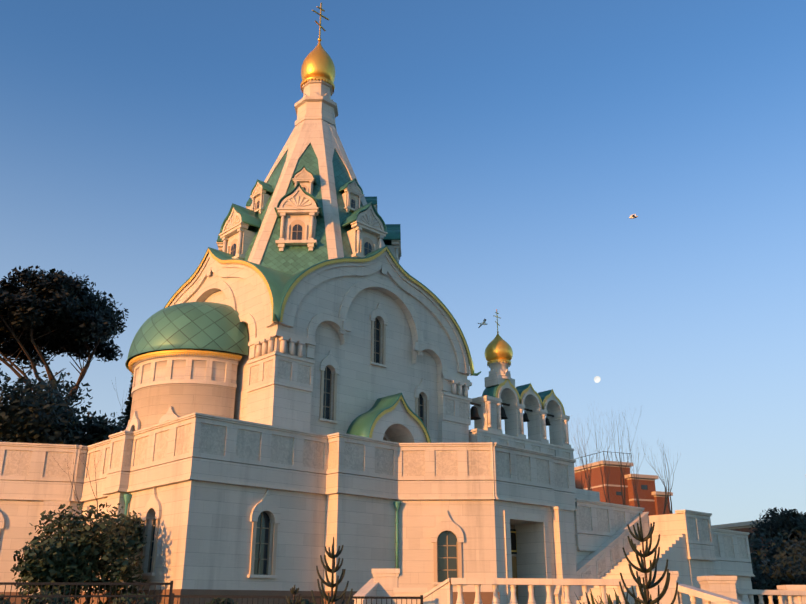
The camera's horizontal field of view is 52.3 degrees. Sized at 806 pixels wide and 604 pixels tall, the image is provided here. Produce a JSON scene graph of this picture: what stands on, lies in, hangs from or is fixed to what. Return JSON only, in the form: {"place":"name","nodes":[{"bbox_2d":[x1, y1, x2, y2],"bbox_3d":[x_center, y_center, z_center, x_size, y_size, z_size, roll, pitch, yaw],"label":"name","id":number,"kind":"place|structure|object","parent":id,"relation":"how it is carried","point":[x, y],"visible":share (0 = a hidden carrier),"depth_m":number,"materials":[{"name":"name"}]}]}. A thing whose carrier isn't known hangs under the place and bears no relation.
{"place":"outdoors","nodes":[
{"label":"outdoors","id":0,"kind":"place"},
{"bbox_2d":[187,289,437,442],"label":"church walls","id":1,"kind":"structure","parent":0,"point":[363,384],"depth_m":39.59,"materials":[{"name":"white paint"}]},
{"bbox_2d":[0,0,805,525],"label":"sky","id":2,"kind":"structure","parent":0,"point":[512,146],"materials":[{"name":"blue"}]},
{"bbox_2d":[594,376,600,382],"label":"moon","id":3,"kind":"object","parent":2,"relation":"in","point":[597,379],"visible":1,"depth_m":2422.18,"materials":[{"name":"white"}]},
{"bbox_2d":[478,214,637,327],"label":"birds","id":4,"kind":"object","parent":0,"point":[632,216],"visible":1,"depth_m":52.19,"materials":[{"name":"white"}]},
{"bbox_3d":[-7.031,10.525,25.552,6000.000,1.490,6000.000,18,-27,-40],"label":"ground","id":5,"kind":"structure","parent":0,"visible":0},
{"bbox_2d":[0,457,599,603],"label":"wall","id":6,"kind":"structure","parent":5,"relation":"on","point":[204,535],"depth_m":30.33,"materials":[{"name":"stone"}]},
{"bbox_2d":[0,3,754,603],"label":"church","id":7,"kind":"structure","parent":5,"relation":"on","point":[308,239],"depth_m":36.79,"materials":[{"name":"stone"}]},
{"bbox_2d":[0,265,805,603],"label":"vegetation","id":8,"kind":"object","parent":5,"relation":"on","point":[54,313],"visible":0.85,"depth_m":47.91,"materials":[{"name":"green plant"}]},
{"bbox_2d":[354,569,805,603],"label":"balustrades","id":9,"kind":"object","parent":5,"relation":"on","point":[712,590],"visible":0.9,"depth_m":19.33,"materials":[{"name":"stone"}]},
{"bbox_2d":[574,451,800,583],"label":"background buildings","id":10,"kind":"structure","parent":5,"relation":"on","point":[651,500],"depth_m":86.98,"materials":[{"name":"red brick"}]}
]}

